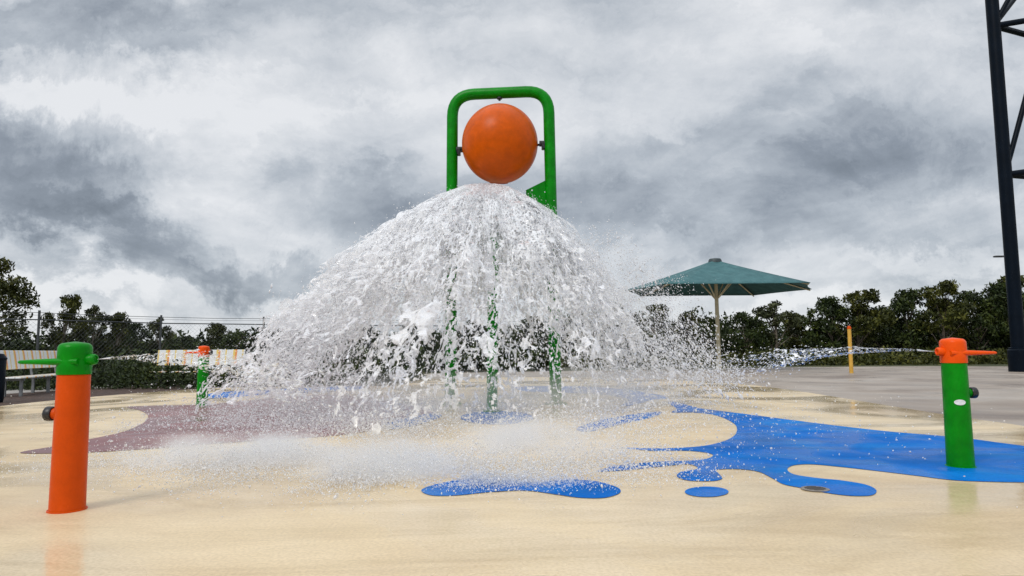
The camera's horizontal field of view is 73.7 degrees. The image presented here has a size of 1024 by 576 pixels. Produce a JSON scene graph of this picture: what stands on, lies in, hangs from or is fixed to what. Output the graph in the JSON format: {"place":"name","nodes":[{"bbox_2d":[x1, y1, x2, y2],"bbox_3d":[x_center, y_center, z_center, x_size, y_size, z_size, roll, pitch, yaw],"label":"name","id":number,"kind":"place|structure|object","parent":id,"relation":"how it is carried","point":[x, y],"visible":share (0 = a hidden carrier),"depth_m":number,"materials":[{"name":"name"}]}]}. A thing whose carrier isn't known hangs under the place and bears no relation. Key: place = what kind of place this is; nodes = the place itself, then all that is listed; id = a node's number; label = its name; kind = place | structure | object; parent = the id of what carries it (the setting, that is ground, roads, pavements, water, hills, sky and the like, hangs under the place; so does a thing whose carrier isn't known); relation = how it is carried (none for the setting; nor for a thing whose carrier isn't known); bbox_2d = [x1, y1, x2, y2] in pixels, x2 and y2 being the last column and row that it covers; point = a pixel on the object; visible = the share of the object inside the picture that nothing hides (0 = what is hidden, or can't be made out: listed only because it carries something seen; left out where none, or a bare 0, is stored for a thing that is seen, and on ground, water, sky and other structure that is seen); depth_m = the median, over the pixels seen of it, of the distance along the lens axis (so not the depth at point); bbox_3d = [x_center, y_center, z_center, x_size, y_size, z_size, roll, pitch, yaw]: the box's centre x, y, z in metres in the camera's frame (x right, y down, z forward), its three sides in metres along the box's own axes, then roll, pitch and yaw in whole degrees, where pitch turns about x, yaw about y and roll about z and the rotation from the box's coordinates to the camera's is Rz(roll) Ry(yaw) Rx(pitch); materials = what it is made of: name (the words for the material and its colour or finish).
{"place":"outdoors","nodes":[
{"label":"outdoors","id":0,"kind":"place"},
{"bbox_2d":[6,385,132,393],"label":"path","id":1,"kind":"structure","parent":0,"point":[13,391],"depth_m":18.73,"materials":[{"name":"concrete"}]},
{"bbox_2d":[0,384,260,405],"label":"garden soil","id":2,"kind":"structure","parent":0,"point":[16,398],"depth_m":16.93,"materials":[{"name":"brown soil"}]},
{"bbox_2d":[0,353,7,402],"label":"litter bin","id":3,"kind":"object","parent":2,"relation":"on","point":[3,361],"visible":0.94,"depth_m":14.08,"materials":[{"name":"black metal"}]},
{"bbox_2d":[0,350,56,396],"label":"bench","id":4,"kind":"object","parent":2,"relation":"on","point":[14,358],"visible":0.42,"depth_m":17.26,"materials":[{"name":"metal"}]},
{"bbox_2d":[153,350,245,385],"bbox_3d":[-9.379,2.411,20.414,2.600,1.118,0.586,0,-5,-2],"label":"bench","id":5,"kind":"object","parent":2,"relation":"on","point":[235,353],"visible":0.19,"depth_m":20.61,"materials":[{"name":"metal"}]},
{"bbox_2d":[6,355,426,390],"bbox_3d":[-9.447,2.661,22.109,13.174,1.076,6.629,0,-5,0],"label":"ground cover","id":6,"kind":"object","parent":2,"relation":"on","point":[138,375],"visible":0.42,"depth_m":19.67,"materials":[{"name":"green plant"}]},
{"bbox_2d":[0,377,1023,575],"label":"splash pad","id":7,"kind":"object","parent":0,"point":[901,510],"visible":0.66,"depth_m":4.29,"materials":[{"name":"beige concrete"}]},
{"bbox_2d":[18,341,98,513],"bbox_3d":[-2.818,0.854,4.234,0.453,1.040,0.216,0,-5,0],"label":"spray post","id":8,"kind":"object","parent":7,"relation":"on","point":[68,413],"visible":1,"depth_m":4.17,"materials":[{"name":"orange paint"}]},
{"bbox_2d":[102,346,334,423],"bbox_3d":[-1.843,0.669,4.820,1.500,0.519,1.336,0,-5,0],"label":"water jet","id":9,"kind":"object","parent":8,"relation":"attached to","point":[194,363],"visible":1,"depth_m":4.50,"materials":[{"name":"white"}]},
{"bbox_2d":[186,346,212,405],"bbox_3d":[-5.683,1.596,12.379,0.466,1.100,0.216,0,-5,0],"label":"spray post","id":10,"kind":"object","parent":7,"relation":"on","point":[202,376],"visible":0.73,"depth_m":12.32,"materials":[{"name":"green paint"}]},
{"bbox_2d":[443,86,566,411],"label":"tipping bucket tower","id":11,"kind":"structure","parent":7,"relation":"on","point":[500,144],"depth_m":12.26,"materials":[{"name":"green metal"}]},
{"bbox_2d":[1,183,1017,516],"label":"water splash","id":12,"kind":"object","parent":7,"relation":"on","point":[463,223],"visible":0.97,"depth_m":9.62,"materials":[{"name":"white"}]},
{"bbox_2d":[801,486,829,491],"bbox_3d":[2.050,1.355,4.615,0.182,0.007,0.182,0,-5,0],"label":"floor drain","id":13,"kind":"object","parent":7,"relation":"on","point":[816,488],"visible":1,"depth_m":4.60,"materials":[{"name":"metal"}]},
{"bbox_2d":[935,338,996,467],"bbox_3d":[3.674,0.920,5.509,0.453,1.040,0.216,0,-5,0],"label":"spray post","id":14,"kind":"object","parent":7,"relation":"on","point":[958,392],"visible":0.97,"depth_m":5.45,"materials":[{"name":"green paint"}]},
{"bbox_2d":[654,342,935,409],"bbox_3d":[2.334,0.813,6.438,2.224,0.637,1.976,0,-5,0],"label":"water jet","id":15,"kind":"object","parent":14,"relation":"attached to","point":[794,356],"visible":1,"depth_m":5.91,"materials":[{"name":"white"}]},
{"bbox_2d":[0,0,1023,347],"label":"sky","id":16,"kind":"structure","parent":0,"point":[166,158],"materials":[{"name":"grey"}]},
{"bbox_2d":[25,360,1007,386],"bbox_3d":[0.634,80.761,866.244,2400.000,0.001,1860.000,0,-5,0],"label":"ground","id":17,"kind":"structure","parent":0,"point":[766,366],"depth_m":38.29,"materials":[{"name":"grey concrete"}]},
{"bbox_2d":[0,257,39,344],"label":"tree","id":18,"kind":"object","parent":17,"relation":"on","point":[12,289],"visible":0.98,"depth_m":34.03,"materials":[{"name":"green plant"}]},
{"bbox_2d":[39,294,91,350],"bbox_3d":[-23.360,2.369,35.784,2.023,4.238,2.326,-4,-6,36],"label":"tree","id":19,"kind":"object","parent":17,"relation":"on","point":[72,304],"visible":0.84,"depth_m":35.59,"materials":[{"name":"green plant"}]},
{"bbox_2d":[72,304,113,352],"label":"tree","id":20,"kind":"object","parent":17,"relation":"on","point":[93,310],"visible":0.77,"depth_m":38.30,"materials":[{"name":"green plant"}]},
{"bbox_2d":[96,312,130,357],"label":"tree","id":21,"kind":"object","parent":17,"relation":"on","point":[118,316],"visible":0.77,"depth_m":38.77,"materials":[{"name":"green plant"}]},
{"bbox_2d":[109,323,154,357],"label":"tree","id":22,"kind":"object","parent":17,"relation":"on","point":[133,328],"visible":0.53,"depth_m":42.91,"materials":[{"name":"green plant"}]},
{"bbox_2d":[145,317,175,354],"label":"tree","id":23,"kind":"object","parent":17,"relation":"on","point":[153,345],"visible":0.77,"depth_m":44.81,"materials":[{"name":"green plant"}]},
{"bbox_2d":[157,335,206,352],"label":"tree","id":24,"kind":"object","parent":17,"relation":"on","point":[182,341],"visible":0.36,"depth_m":50.47,"materials":[{"name":"green plant"}]},
{"bbox_2d":[204,324,232,349],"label":"tree","id":25,"kind":"object","parent":17,"relation":"on","point":[217,330],"visible":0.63,"depth_m":49.41,"materials":[{"name":"green plant"}]},
{"bbox_2d":[212,330,254,350],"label":"tree","id":26,"kind":"object","parent":17,"relation":"on","point":[237,334],"visible":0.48,"depth_m":48.39,"materials":[{"name":"green plant"}]},
{"bbox_2d":[249,328,289,351],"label":"tree","id":27,"kind":"object","parent":17,"relation":"on","point":[256,332],"visible":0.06,"depth_m":47.86,"materials":[{"name":"green plant"}]},
{"bbox_2d":[0,326,547,361],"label":"woodland","id":28,"kind":"object","parent":17,"relation":"on","point":[30,346],"visible":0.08,"depth_m":63.28,"materials":[{"name":"green plant"}]},
{"bbox_2d":[0,343,548,373],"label":"undergrowth","id":29,"kind":"object","parent":17,"relation":"on","point":[534,355],"visible":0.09,"depth_m":33.60,"materials":[{"name":"green plant"}]},
{"bbox_2d":[0,310,693,381],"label":"chain link fence","id":30,"kind":"object","parent":17,"relation":"on","point":[39,312],"visible":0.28,"depth_m":27.76,"materials":[{"name":"metal"}]},
{"bbox_2d":[344,326,380,354],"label":"tree","id":31,"kind":"object","parent":17,"relation":"on","point":[372,340],"visible":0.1,"depth_m":50.44,"materials":[{"name":"green plant"}]},
{"bbox_2d":[392,326,441,353],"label":"tree","id":32,"kind":"object","parent":17,"relation":"on","point":[436,344],"visible":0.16,"depth_m":50.01,"materials":[{"name":"green plant"}]},
{"bbox_2d":[457,320,486,354],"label":"tree","id":33,"kind":"object","parent":17,"relation":"on","point":[468,340],"visible":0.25,"depth_m":48.62,"materials":[{"name":"green plant"}]},
{"bbox_2d":[504,316,548,351],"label":"tree","id":34,"kind":"object","parent":17,"relation":"on","point":[526,333],"visible":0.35,"depth_m":48.83,"materials":[{"name":"green plant"}]},
{"bbox_2d":[560,315,602,357],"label":"tree","id":35,"kind":"object","parent":17,"relation":"on","point":[567,335],"visible":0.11,"depth_m":48.50,"materials":[{"name":"green plant"}]},
{"bbox_2d":[596,302,645,348],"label":"tree","id":36,"kind":"object","parent":17,"relation":"on","point":[621,323],"visible":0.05,"depth_m":45.75,"materials":[{"name":"green plant"}]},
{"bbox_2d":[636,304,679,354],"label":"tree","id":37,"kind":"object","parent":17,"relation":"on","point":[651,318],"visible":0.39,"depth_m":45.80,"materials":[{"name":"green plant"}]},
{"bbox_2d":[668,310,701,353],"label":"tree","id":38,"kind":"object","parent":17,"relation":"on","point":[691,318],"visible":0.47,"depth_m":44.83,"materials":[{"name":"green plant"}]},
{"bbox_2d":[693,316,730,355],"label":"tree","id":39,"kind":"object","parent":17,"relation":"on","point":[711,321],"visible":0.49,"depth_m":47.95,"materials":[{"name":"green plant"}]},
{"bbox_2d":[720,311,772,356],"bbox_3d":[15.450,3.312,45.609,3.469,3.563,3.344,3,-6,-31],"label":"tree","id":40,"kind":"object","parent":17,"relation":"on","point":[748,331],"visible":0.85,"depth_m":45.23,"materials":[{"name":"green plant"}]},
{"bbox_2d":[752,299,803,360],"bbox_3d":[17.753,2.925,45.810,3.151,4.335,2.833,-1,-5,7],"label":"tree","id":41,"kind":"object","parent":17,"relation":"on","point":[771,313],"visible":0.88,"depth_m":45.51,"materials":[{"name":"green plant"}]},
{"bbox_2d":[560,305,1004,361],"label":"woodland","id":42,"kind":"object","parent":17,"relation":"on","point":[784,337],"visible":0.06,"depth_m":56.05,"materials":[{"name":"green plant"}]},
{"bbox_2d":[561,344,1007,367],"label":"undergrowth","id":43,"kind":"object","parent":17,"relation":"on","point":[886,358],"visible":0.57,"depth_m":40.73,"materials":[{"name":"green plant"}]},
{"bbox_2d":[780,313,811,351],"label":"tree","id":44,"kind":"object","parent":17,"relation":"on","point":[793,342],"visible":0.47,"depth_m":48.06,"materials":[{"name":"green plant"}]},
{"bbox_2d":[800,295,862,351],"bbox_3d":[21.713,2.773,46.317,4.217,4.672,3.523,0,-5,-4],"label":"tree","id":45,"kind":"object","parent":17,"relation":"on","point":[829,306],"visible":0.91,"depth_m":45.94,"materials":[{"name":"green plant"}]},
{"bbox_2d":[830,288,897,357],"bbox_3d":[23.560,2.532,45.785,3.861,5.016,4.441,5,-7,-45],"label":"tree","id":46,"kind":"object","parent":17,"relation":"on","point":[859,307],"visible":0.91,"depth_m":45.27,"materials":[{"name":"green plant"}]},
{"bbox_2d":[861,307,905,353],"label":"tree","id":47,"kind":"object","parent":17,"relation":"on","point":[878,341],"visible":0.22,"depth_m":47.53,"materials":[{"name":"green plant"}]},
{"bbox_2d":[873,288,946,358],"bbox_3d":[27.188,2.543,47.004,4.668,5.172,3.900,1,-6,-19],"label":"tree","id":48,"kind":"object","parent":17,"relation":"on","point":[904,302],"visible":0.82,"depth_m":46.27,"materials":[{"name":"green plant"}]},
{"bbox_2d":[908,279,981,345],"bbox_3d":[28.348,2.158,44.441,3.769,5.440,4.334,0,-5,-2],"label":"tree","id":49,"kind":"object","parent":17,"relation":"on","point":[942,307],"visible":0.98,"depth_m":44.17,"materials":[{"name":"green plant"}]},
{"bbox_2d":[936,289,1009,356],"bbox_3d":[30.773,2.502,45.454,4.783,4.913,4.611,-1,-5,4],"label":"tree","id":50,"kind":"object","parent":17,"relation":"on","point":[993,325],"visible":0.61,"depth_m":44.56,"materials":[{"name":"green plant"}]},
{"bbox_2d":[973,280,1023,350],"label":"tree","id":51,"kind":"object","parent":17,"relation":"on","point":[997,287],"visible":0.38,"depth_m":44.91,"materials":[{"name":"green plant"}]},
{"bbox_2d":[989,275,1023,309],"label":"tree","id":52,"kind":"object","parent":17,"relation":"on","point":[1002,280],"visible":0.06,"depth_m":46.19,"materials":[{"name":"green plant"}]},
{"bbox_2d":[352,366,1023,425],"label":"concrete deck","id":53,"kind":"structure","parent":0,"point":[999,388],"depth_m":18.79,"materials":[{"name":"grey concrete"}]},
{"bbox_2d":[625,258,810,369],"bbox_3d":[9.707,1.204,32.118,8.811,5.240,6.616,0,-5,0],"label":"shade umbrella","id":54,"kind":"object","parent":53,"relation":"on","point":[716,279],"visible":0.91,"depth_m":31.79,"materials":[{"name":"green fabric"}]},
{"bbox_2d":[847,326,853,372],"bbox_3d":[13.220,2.398,26.683,0.160,1.850,0.156,0,-5,0],"label":"marker post","id":55,"kind":"object","parent":53,"relation":"on","point":[849,335],"visible":0.88,"depth_m":26.63,"materials":[{"name":"yellow paint"}]},
{"bbox_2d":[985,0,1023,371],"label":"lattice mast","id":56,"kind":"object","parent":53,"relation":"on","point":[996,26],"visible":1,"depth_m":27.41,"materials":[{"name":"black metal"}]}
]}

